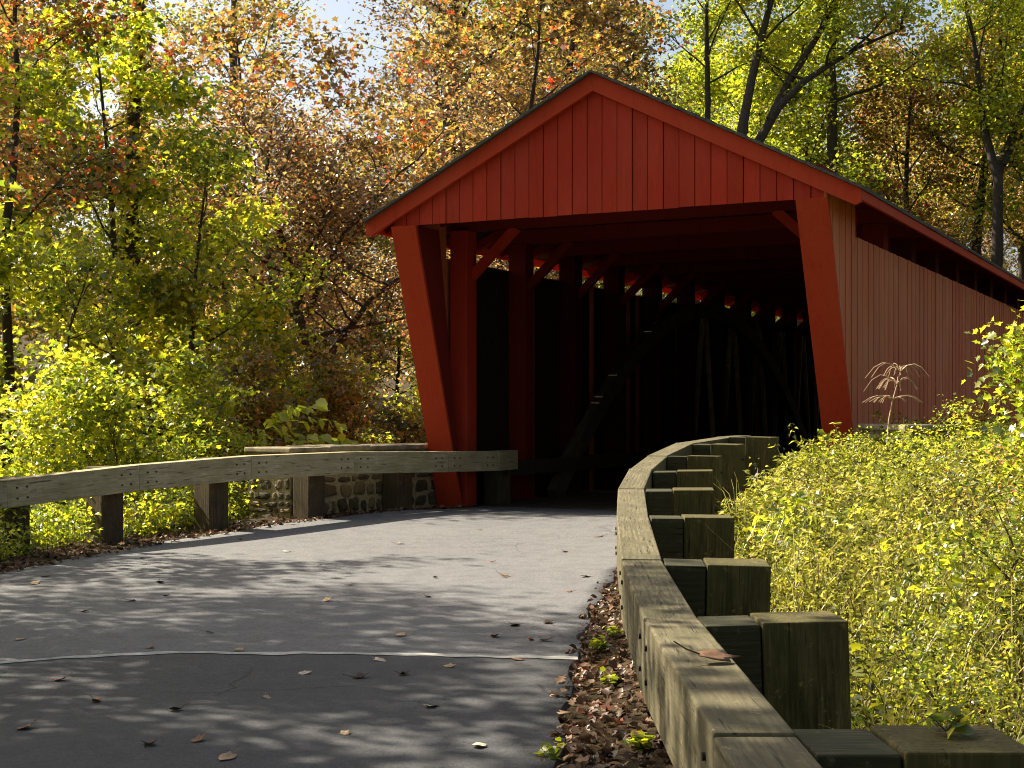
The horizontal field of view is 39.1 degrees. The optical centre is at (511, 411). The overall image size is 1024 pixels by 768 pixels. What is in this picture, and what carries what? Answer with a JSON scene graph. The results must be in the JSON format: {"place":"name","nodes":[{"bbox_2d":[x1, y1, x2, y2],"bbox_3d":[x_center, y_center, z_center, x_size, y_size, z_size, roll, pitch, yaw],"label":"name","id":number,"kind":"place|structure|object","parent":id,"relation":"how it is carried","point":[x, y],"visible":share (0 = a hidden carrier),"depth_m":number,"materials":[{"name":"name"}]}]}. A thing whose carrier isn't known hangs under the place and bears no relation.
{"place":"outdoors","nodes":[
{"label":"outdoors","id":0,"kind":"place"},
{"bbox_2d":[0,506,616,662],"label":"road","id":1,"kind":"structure","parent":0,"point":[258,589],"depth_m":12.01,"materials":[{"name":"grey asphalt"}]},
{"bbox_2d":[1,0,1020,275],"label":"sky","id":2,"kind":"structure","parent":0,"point":[341,9],"materials":[{"name":"white"}]},
{"bbox_2d":[0,279,1023,767],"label":"ground","id":3,"kind":"structure","parent":0,"point":[636,715],"depth_m":8.41,"materials":[{"name":"brown soil"}]},
{"bbox_2d":[0,323,49,466],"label":"understorey bush","id":4,"kind":"object","parent":3,"relation":"on","point":[22,372],"visible":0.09,"depth_m":29.80,"materials":[{"name":"green plant"}]},
{"bbox_2d":[0,0,60,200],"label":"woodland tree","id":5,"kind":"object","parent":3,"relation":"on","point":[24,8],"visible":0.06,"depth_m":56.17,"materials":[{"name":"green plant"}]},
{"bbox_2d":[0,179,62,249],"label":"roadside tree","id":6,"kind":"object","parent":3,"relation":"on","point":[16,187],"visible":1,"depth_m":15.30,"materials":[{"name":"yellow plant"}]},
{"bbox_2d":[0,223,71,432],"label":"maple tree","id":7,"kind":"object","parent":3,"relation":"on","point":[4,278],"visible":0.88,"depth_m":22.98,"materials":[{"name":"green plant"}]},
{"bbox_2d":[0,0,89,430],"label":"orange tree","id":8,"kind":"object","parent":3,"relation":"on","point":[17,321],"visible":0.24,"depth_m":34.41,"materials":[{"name":"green plant"}]},
{"bbox_2d":[0,4,94,100],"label":"red tree","id":9,"kind":"object","parent":3,"relation":"on","point":[8,88],"visible":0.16,"depth_m":30.29,"materials":[{"name":"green plant"}]},
{"bbox_2d":[4,340,96,476],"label":"understorey bush","id":10,"kind":"object","parent":3,"relation":"on","point":[42,341],"visible":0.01,"depth_m":29.16,"materials":[{"name":"green plant"}]},
{"bbox_2d":[1,86,107,366],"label":"woodland tree","id":11,"kind":"object","parent":3,"relation":"on","point":[50,347],"visible":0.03,"depth_m":93.20,"materials":[{"name":"green plant"}]},
{"bbox_2d":[0,351,117,545],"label":"shrub","id":12,"kind":"object","parent":3,"relation":"on","point":[43,416],"visible":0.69,"depth_m":17.68,"materials":[{"name":"green plant"}]},
{"bbox_2d":[1,0,124,362],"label":"woodland tree","id":13,"kind":"object","parent":3,"relation":"on","point":[59,3],"visible":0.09,"depth_m":66.45,"materials":[{"name":"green plant"}]},
{"bbox_2d":[0,330,149,519],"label":"shrub","id":14,"kind":"object","parent":3,"relation":"on","point":[63,358],"visible":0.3,"depth_m":18.64,"materials":[{"name":"green plant"}]},
{"bbox_2d":[16,224,155,446],"bbox_3d":[-6.709,-0.761,22.599,1.898,4.295,2.273,0,0,-31],"label":"sapling","id":15,"kind":"object","parent":3,"relation":"on","point":[70,264],"visible":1,"depth_m":22.48,"materials":[{"name":"green plant"}]},
{"bbox_2d":[0,0,185,470],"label":"slender tree","id":16,"kind":"object","parent":3,"relation":"on","point":[13,149],"visible":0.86,"depth_m":24.42,"materials":[{"name":"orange plant"}]},
{"bbox_2d":[13,124,206,354],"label":"slope tree","id":17,"kind":"object","parent":3,"relation":"on","point":[79,234],"visible":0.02,"depth_m":52.17,"materials":[{"name":"green plant"}]},
{"bbox_2d":[35,253,190,356],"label":"slope tree","id":18,"kind":"object","parent":3,"relation":"on","point":[59,337],"depth_m":46.46,"materials":[{"name":"green plant"}]},
{"bbox_2d":[0,479,260,559],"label":"verge growth","id":19,"kind":"object","parent":3,"relation":"on","point":[166,509],"depth_m":16.48,"materials":[{"name":"plant"}]},
{"bbox_2d":[113,0,159,460],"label":"ivy trunk tree","id":20,"kind":"object","parent":3,"relation":"on","point":[134,120],"visible":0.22,"depth_m":27.34,"materials":[{"name":"green plant"}]},
{"bbox_2d":[47,342,248,540],"bbox_3d":[-4.786,0.510,18.683,2.703,2.831,1.761,0,0,-14],"label":"shrub","id":21,"kind":"object","parent":3,"relation":"on","point":[143,455],"visible":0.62,"depth_m":18.41,"materials":[{"name":"green plant"}]},
{"bbox_2d":[0,0,299,460],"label":"maple tree","id":22,"kind":"object","parent":3,"relation":"on","point":[180,97],"visible":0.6,"depth_m":25.62,"materials":[{"name":"green plant"}]},
{"bbox_2d":[97,356,209,494],"bbox_3d":[-6.548,0.584,27.423,2.942,3.522,2.901,0,0,-10],"label":"understorey bush","id":23,"kind":"object","parent":3,"relation":"on","point":[151,420],"visible":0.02,"depth_m":26.95,"materials":[{"name":"green plant"}]},
{"bbox_2d":[102,49,205,217],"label":"woodland tree","id":24,"kind":"object","parent":3,"relation":"on","point":[151,120],"visible":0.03,"depth_m":117.65,"materials":[{"name":"green plant"}]},
{"bbox_2d":[79,314,243,493],"bbox_3d":[-6.524,0.158,27.363,3.850,4.609,3.796,0,0,2],"label":"understorey bush","id":25,"kind":"object","parent":3,"relation":"on","point":[161,330],"visible":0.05,"depth_m":26.80,"materials":[{"name":"green plant"}]},
{"bbox_2d":[111,330,253,515],"bbox_3d":[-4.764,0.358,20.484,2.566,3.071,2.530,0,0,44],"label":"shrub","id":26,"kind":"object","parent":3,"relation":"on","point":[184,374],"visible":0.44,"depth_m":20.30,"materials":[{"name":"green plant"}]},
{"bbox_2d":[97,286,330,500],"bbox_3d":[-5.511,0.256,28.059,5.102,5.499,3.876,0,0,-8],"label":"bush","id":27,"kind":"object","parent":3,"relation":"on","point":[258,312],"visible":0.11,"depth_m":28.05,"materials":[{"name":"green plant"}]},
{"bbox_2d":[147,374,281,520],"bbox_3d":[-4.041,0.738,20.200,2.120,2.572,2.188,0,0,-12],"label":"shrub","id":28,"kind":"object","parent":3,"relation":"on","point":[225,435],"visible":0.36,"depth_m":20.04,"materials":[{"name":"green plant"}]},
{"bbox_2d":[93,0,337,338],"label":"grey trunk tree","id":29,"kind":"object","parent":3,"relation":"on","point":[187,18],"visible":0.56,"depth_m":46.56,"materials":[{"name":"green plant"}]},
{"bbox_2d":[52,113,392,460],"bbox_3d":[-5.339,-1.701,26.423,6.060,7.672,5.657,0,0,-15],"label":"maple tree","id":30,"kind":"object","parent":3,"relation":"on","point":[242,327],"visible":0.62,"depth_m":26.10,"materials":[{"name":"green plant"}]},
{"bbox_2d":[174,252,276,349],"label":"slope tree","id":31,"kind":"object","parent":3,"relation":"on","point":[207,309],"visible":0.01,"depth_m":49.51,"materials":[{"name":"green plant"}]},
{"bbox_2d":[0,503,477,572],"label":"verge litter","id":32,"kind":"object","parent":3,"relation":"on","point":[26,561],"visible":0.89,"depth_m":16.13,"materials":[{"name":"brown plant"}]},
{"bbox_2d":[173,332,314,514],"bbox_3d":[-4.133,0.404,23.291,2.846,3.455,2.886,0,0,-15],"label":"shrub","id":33,"kind":"object","parent":3,"relation":"on","point":[246,376],"visible":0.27,"depth_m":23.32,"materials":[{"name":"green plant"}]},
{"bbox_2d":[141,81,360,308],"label":"slope tree","id":34,"kind":"object","parent":3,"relation":"on","point":[326,118],"visible":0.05,"depth_m":56.62,"materials":[{"name":"orange plant"}]},
{"bbox_2d":[87,92,418,422],"bbox_3d":[-6.833,-2.108,34.591,8.297,12.337,8.693,0,0,14],"label":"tree","id":35,"kind":"object","parent":3,"relation":"on","point":[262,273],"visible":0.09,"depth_m":35.04,"materials":[{"name":"brown plant"}]},
{"bbox_2d":[0,450,517,554],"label":"timber guardrail","id":36,"kind":"object","parent":3,"relation":"on","point":[105,488],"visible":0.89,"depth_m":17.15,"materials":[{"name":"wood"}]},
{"bbox_2d":[91,0,431,366],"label":"orange tree","id":37,"kind":"object","parent":3,"relation":"on","point":[330,54],"visible":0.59,"depth_m":32.65,"materials":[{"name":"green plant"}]},
{"bbox_2d":[221,355,325,491],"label":"understorey bush","id":38,"kind":"object","parent":3,"relation":"on","point":[289,373],"visible":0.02,"depth_m":28.04,"materials":[{"name":"green plant"}]},
{"bbox_2d":[200,238,366,377],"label":"slope tree","id":39,"kind":"object","parent":3,"relation":"on","point":[236,303],"visible":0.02,"depth_m":45.20,"materials":[{"name":"green plant"}]},
{"bbox_2d":[212,398,358,451],"bbox_3d":[-3.307,0.687,21.003,2.131,1.789,0.681,0,0,0],"label":"sapling","id":40,"kind":"object","parent":3,"relation":"on","point":[285,415],"visible":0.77,"depth_m":20.96,"materials":[{"name":"green plant"}]},
{"bbox_2d":[0,653,578,767],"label":"road apron","id":41,"kind":"object","parent":3,"relation":"on","point":[505,710],"visible":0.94,"depth_m":7.15,"materials":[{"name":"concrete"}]},
{"bbox_2d":[218,746,242,759],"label":"fallen leaf","id":42,"kind":"object","parent":41,"relation":"on","point":[227,755],"visible":1,"depth_m":6.20,"materials":[{"name":"beige plant"}]},
{"bbox_2d":[0,651,577,663],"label":"road seam","id":43,"kind":"object","parent":41,"relation":"on","point":[311,652],"visible":1,"depth_m":8.78,"materials":[{"name":"grey concrete"}]},
{"bbox_2d":[533,737,566,759],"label":"weed tuft","id":44,"kind":"object","parent":41,"relation":"on","point":[546,747],"visible":0.91,"depth_m":6.22,"materials":[{"name":"green plant"}]},
{"bbox_2d":[224,346,363,456],"bbox_3d":[-5.002,1.097,29.116,4.131,4.945,4.073,0,0,29],"label":"understorey bush","id":45,"kind":"object","parent":3,"relation":"on","point":[287,365],"visible":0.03,"depth_m":28.93,"materials":[{"name":"green plant"}]},
{"bbox_2d":[239,131,375,311],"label":"slope tree","id":46,"kind":"object","parent":3,"relation":"on","point":[311,190],"visible":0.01,"depth_m":60.26,"materials":[{"name":"brown plant"}]},
{"bbox_2d":[88,43,546,439],"bbox_3d":[-4.045,-3.270,30.478,10.276,9.068,6.750,0,0,0],"label":"crooked tree","id":47,"kind":"object","parent":3,"relation":"on","point":[327,198],"visible":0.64,"depth_m":29.50,"materials":[{"name":"brown plant"}]},
{"bbox_2d":[246,216,391,391],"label":"slope tree","id":48,"kind":"object","parent":3,"relation":"on","point":[326,341],"visible":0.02,"depth_m":57.81,"materials":[{"name":"brown plant"}]},
{"bbox_2d":[262,336,399,444],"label":"shrub","id":49,"kind":"object","parent":3,"relation":"on","point":[331,373],"visible":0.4,"depth_m":25.09,"materials":[{"name":"green plant"}]},
{"bbox_2d":[244,443,437,518],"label":"stone wall","id":50,"kind":"structure","parent":3,"relation":"on","point":[343,493],"depth_m":19.29,"materials":[{"name":"grey stone"}]},
{"bbox_2d":[288,299,403,436],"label":"slope tree","id":51,"kind":"object","parent":3,"relation":"on","point":[353,332],"visible":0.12,"depth_m":45.95,"materials":[{"name":"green plant"}]},
{"bbox_2d":[294,378,402,443],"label":"understorey bush","id":52,"kind":"object","parent":3,"relation":"on","point":[359,421],"visible":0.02,"depth_m":30.13,"materials":[{"name":"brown plant"}]},
{"bbox_2d":[294,150,414,406],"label":"slope tree","id":53,"kind":"object","parent":3,"relation":"on","point":[381,318],"visible":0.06,"depth_m":57.30,"materials":[{"name":"brown plant"}]},
{"bbox_2d":[317,229,416,410],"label":"slope tree","id":54,"kind":"object","parent":3,"relation":"on","point":[397,341],"visible":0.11,"depth_m":56.74,"materials":[{"name":"brown plant"}]},
{"bbox_2d":[362,386,420,442],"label":"understorey bush","id":55,"kind":"object","parent":3,"relation":"on","point":[400,403],"visible":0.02,"depth_m":36.42,"materials":[{"name":"yellow plant"}]},
{"bbox_2d":[359,390,426,443],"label":"shrub","id":56,"kind":"object","parent":3,"relation":"on","point":[395,424],"visible":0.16,"depth_m":27.33,"materials":[{"name":"green plant"}]},
{"bbox_2d":[370,288,416,384],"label":"slope tree","id":57,"kind":"object","parent":3,"relation":"on","point":[402,366],"visible":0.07,"depth_m":61.31,"materials":[{"name":"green plant"}]},
{"bbox_2d":[378,399,426,442],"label":"shrub","id":58,"kind":"object","parent":3,"relation":"on","point":[410,405],"visible":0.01,"depth_m":31.08,"materials":[{"name":"green plant"}]},
{"bbox_2d":[322,76,501,322],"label":"slope tree","id":59,"kind":"object","parent":3,"relation":"on","point":[366,163],"visible":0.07,"depth_m":55.47,"materials":[{"name":"orange plant"}]},
{"bbox_2d":[265,67,571,378],"bbox_3d":[-0.631,-2.678,36.662,9.284,13.179,8.505,0,0,-43],"label":"tree","id":60,"kind":"object","parent":3,"relation":"on","point":[499,263],"visible":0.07,"depth_m":37.58,"materials":[{"name":"brown plant"}]},
{"bbox_2d":[297,0,555,295],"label":"tan tree","id":61,"kind":"object","parent":3,"relation":"on","point":[407,75],"visible":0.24,"depth_m":43.77,"materials":[{"name":"orange plant"}]},
{"bbox_2d":[354,0,608,251],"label":"thick tree","id":62,"kind":"object","parent":3,"relation":"on","point":[519,16],"visible":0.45,"depth_m":50.07,"materials":[{"name":"orange plant"}]},
{"bbox_2d":[395,0,641,295],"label":"woodland tree","id":63,"kind":"object","parent":3,"relation":"on","point":[497,6],"visible":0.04,"depth_m":61.99,"materials":[{"name":"orange plant"}]},
{"bbox_2d":[350,0,702,269],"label":"orange tree","id":64,"kind":"object","parent":3,"relation":"on","point":[615,26],"visible":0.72,"depth_m":36.31,"materials":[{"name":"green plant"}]},
{"bbox_2d":[355,0,702,279],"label":"woodland tree","id":65,"kind":"object","parent":3,"relation":"on","point":[635,45],"visible":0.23,"depth_m":51.48,"materials":[{"name":"orange plant"}]},
{"bbox_2d":[521,0,658,286],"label":"woodland tree","id":66,"kind":"object","parent":3,"relation":"on","point":[565,51],"visible":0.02,"depth_m":59.11,"materials":[{"name":"orange plant"}]},
{"bbox_2d":[541,571,673,767],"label":"leaf litter","id":67,"kind":"object","parent":3,"relation":"on","point":[591,710],"visible":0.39,"depth_m":7.20,"materials":[{"name":"brown plant"}]},
{"bbox_2d":[588,635,611,650],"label":"weed tuft","id":68,"kind":"object","parent":67,"relation":"on","point":[598,644],"visible":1,"depth_m":8.96,"materials":[{"name":"green plant"}]},
{"bbox_2d":[599,666,620,686],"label":"weed tuft","id":69,"kind":"object","parent":3,"relation":"on","point":[612,677],"visible":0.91,"depth_m":7.73,"materials":[{"name":"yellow plant"}]},
{"bbox_2d":[602,625,623,637],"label":"weed tuft","id":70,"kind":"object","parent":3,"relation":"on","point":[611,632],"visible":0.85,"depth_m":9.37,"materials":[{"name":"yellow plant"}]},
{"bbox_2d":[560,49,676,302],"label":"woodland tree","id":71,"kind":"object","parent":3,"relation":"on","point":[663,294],"visible":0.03,"depth_m":73.03,"materials":[{"name":"orange plant"}]},
{"bbox_2d":[621,730,655,751],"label":"weed tuft","id":72,"kind":"object","parent":3,"relation":"on","point":[642,738],"visible":0.98,"depth_m":6.28,"materials":[{"name":"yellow plant"}]},
{"bbox_2d":[362,70,1023,510],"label":"covered bridge","id":73,"kind":"structure","parent":3,"relation":"on","point":[574,390],"depth_m":21.82,"materials":[{"name":"red paint"}]},
{"bbox_2d":[633,0,755,303],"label":"woodland tree","id":74,"kind":"object","parent":3,"relation":"on","point":[675,70],"visible":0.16,"depth_m":71.17,"materials":[{"name":"green plant"}]},
{"bbox_2d":[667,37,742,298],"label":"woodland tree","id":75,"kind":"object","parent":3,"relation":"on","point":[713,55],"visible":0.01,"depth_m":78.75,"materials":[{"name":"green plant"}]},
{"bbox_2d":[608,0,840,119],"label":"straight tree","id":76,"kind":"object","parent":3,"relation":"on","point":[705,10],"visible":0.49,"depth_m":50.57,"materials":[{"name":"green plant"}]},
{"bbox_2d":[600,15,860,316],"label":"green tree","id":77,"kind":"object","parent":3,"relation":"on","point":[714,87],"visible":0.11,"depth_m":58.38,"materials":[{"name":"green plant"}]},
{"bbox_2d":[710,0,901,325],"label":"woodland tree","id":78,"kind":"object","parent":3,"relation":"on","point":[847,171],"visible":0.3,"depth_m":53.83,"materials":[{"name":"green plant"}]},
{"bbox_2d":[681,0,949,142],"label":"leaning tree","id":79,"kind":"object","parent":3,"relation":"on","point":[790,89],"visible":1,"depth_m":47.95,"materials":[{"name":"green plant"}]},
{"bbox_2d":[615,435,1023,767],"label":"timber guardrail","id":80,"kind":"object","parent":3,"relation":"on","point":[776,694],"visible":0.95,"depth_m":5.04,"materials":[{"name":"wood"}]},
{"bbox_2d":[673,641,740,661],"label":"fallen leaf","id":81,"kind":"object","parent":80,"relation":"on","point":[715,654],"visible":1,"depth_m":4.28,"materials":[{"name":"brown plant"}]},
{"bbox_2d":[924,702,976,737],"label":"fallen leaf","id":82,"kind":"object","parent":80,"relation":"on","point":[960,723],"visible":1,"depth_m":3.41,"materials":[{"name":"green plant"}]},
{"bbox_2d":[680,463,1023,744],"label":"dry grass","id":83,"kind":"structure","parent":3,"relation":"on","point":[964,667],"depth_m":7.58,"materials":[{"name":"yellow plant"}]},
{"bbox_2d":[816,425,895,495],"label":"shrub","id":84,"kind":"object","parent":3,"relation":"on","point":[851,439],"visible":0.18,"depth_m":14.61,"materials":[{"name":"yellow plant"}]},
{"bbox_2d":[718,405,1023,744],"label":"undergrowth","id":85,"kind":"object","parent":3,"relation":"on","point":[812,470],"depth_m":8.75,"materials":[{"name":"green plant"}]},
{"bbox_2d":[736,0,1015,172],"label":"grey trunk tree","id":86,"kind":"object","parent":3,"relation":"on","point":[832,137],"visible":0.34,"depth_m":52.76,"materials":[{"name":"green plant"}]},
{"bbox_2d":[800,108,964,239],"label":"woodland tree","id":87,"kind":"object","parent":3,"relation":"on","point":[880,167],"visible":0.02,"depth_m":63.42,"materials":[{"name":"green plant"}]},
{"bbox_2d":[785,0,991,256],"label":"gold tree","id":88,"kind":"object","parent":3,"relation":"on","point":[905,194],"visible":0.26,"depth_m":55.30,"materials":[{"name":"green plant"}]},
{"bbox_2d":[862,362,929,449],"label":"dried weed","id":89,"kind":"object","parent":3,"relation":"on","point":[899,369],"visible":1,"depth_m":14.49,"materials":[{"name":"beige plant"}]},
{"bbox_2d":[839,57,968,240],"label":"woodland tree","id":90,"kind":"object","parent":3,"relation":"on","point":[857,84],"visible":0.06,"depth_m":84.16,"materials":[{"name":"green plant"}]},
{"bbox_2d":[857,424,956,464],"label":"stone wall","id":91,"kind":"structure","parent":3,"relation":"on","point":[864,429],"depth_m":16.25,"materials":[{"name":"grey stone"}]},
{"bbox_2d":[865,424,968,529],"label":"shrub","id":92,"kind":"object","parent":3,"relation":"on","point":[906,446],"visible":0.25,"depth_m":12.45,"materials":[{"name":"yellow plant"}]},
{"bbox_2d":[844,88,1019,267],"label":"woodland tree","id":93,"kind":"object","parent":3,"relation":"on","point":[947,202],"visible":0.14,"depth_m":72.74,"materials":[{"name":"brown plant"}]},
{"bbox_2d":[850,0,1023,254],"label":"woodland tree","id":94,"kind":"object","parent":3,"relation":"on","point":[969,70],"visible":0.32,"depth_m":54.80,"materials":[{"name":"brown plant"}]},
{"bbox_2d":[851,592,1023,724],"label":"shrub","id":95,"kind":"object","parent":3,"relation":"on","point":[933,683],"visible":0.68,"depth_m":5.37,"materials":[{"name":"yellow plant"}]},
{"bbox_2d":[854,0,1023,267],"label":"forked tree","id":96,"kind":"object","parent":3,"relation":"on","point":[982,113],"visible":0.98,"depth_m":49.93,"materials":[{"name":"green plant"}]},
{"bbox_2d":[886,300,1023,510],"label":"shrub","id":97,"kind":"object","parent":3,"relation":"on","point":[1015,356],"visible":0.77,"depth_m":12.20,"materials":[{"name":"yellow plant"}]},
{"bbox_2d":[900,393,1009,464],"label":"shrub","id":98,"kind":"object","parent":3,"relation":"on","point":[962,410],"visible":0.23,"depth_m":15.19,"materials":[{"name":"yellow plant"}]},
{"bbox_2d":[891,432,1023,609],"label":"shrub","id":99,"kind":"object","parent":3,"relation":"on","point":[964,490],"visible":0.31,"depth_m":10.03,"materials":[{"name":"green plant"}]},
{"bbox_2d":[892,451,1023,683],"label":"shrub","id":100,"kind":"object","parent":3,"relation":"on","point":[993,556],"visible":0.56,"depth_m":7.53,"materials":[{"name":"green plant"}]},
{"bbox_2d":[920,79,997,237],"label":"woodland tree","id":101,"kind":"object","parent":3,"relation":"on","point":[960,161],"depth_m":104.79,"materials":[{"name":"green plant"}]},
{"bbox_2d":[918,94,1023,253],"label":"woodland tree","id":102,"kind":"object","parent":3,"relation":"on","point":[1020,232],"visible":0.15,"depth_m":74.34,"materials":[{"name":"green plant"}]},
{"bbox_2d":[935,1,1023,252],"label":"green tree","id":103,"kind":"object","parent":3,"relation":"on","point":[1019,160],"visible":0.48,"depth_m":52.50,"materials":[{"name":"green plant"}]},
{"bbox_2d":[945,6,1023,279],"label":"woodland tree","id":104,"kind":"object","parent":3,"relation":"on","point":[1021,261],"visible":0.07,"depth_m":79.06,"materials":[{"name":"green plant"}]},
{"bbox_2d":[981,176,1018,275],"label":"woodland tree","id":105,"kind":"object","parent":3,"relation":"on","point":[1006,246],"visible":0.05,"depth_m":115.19,"materials":[{"name":"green plant"}]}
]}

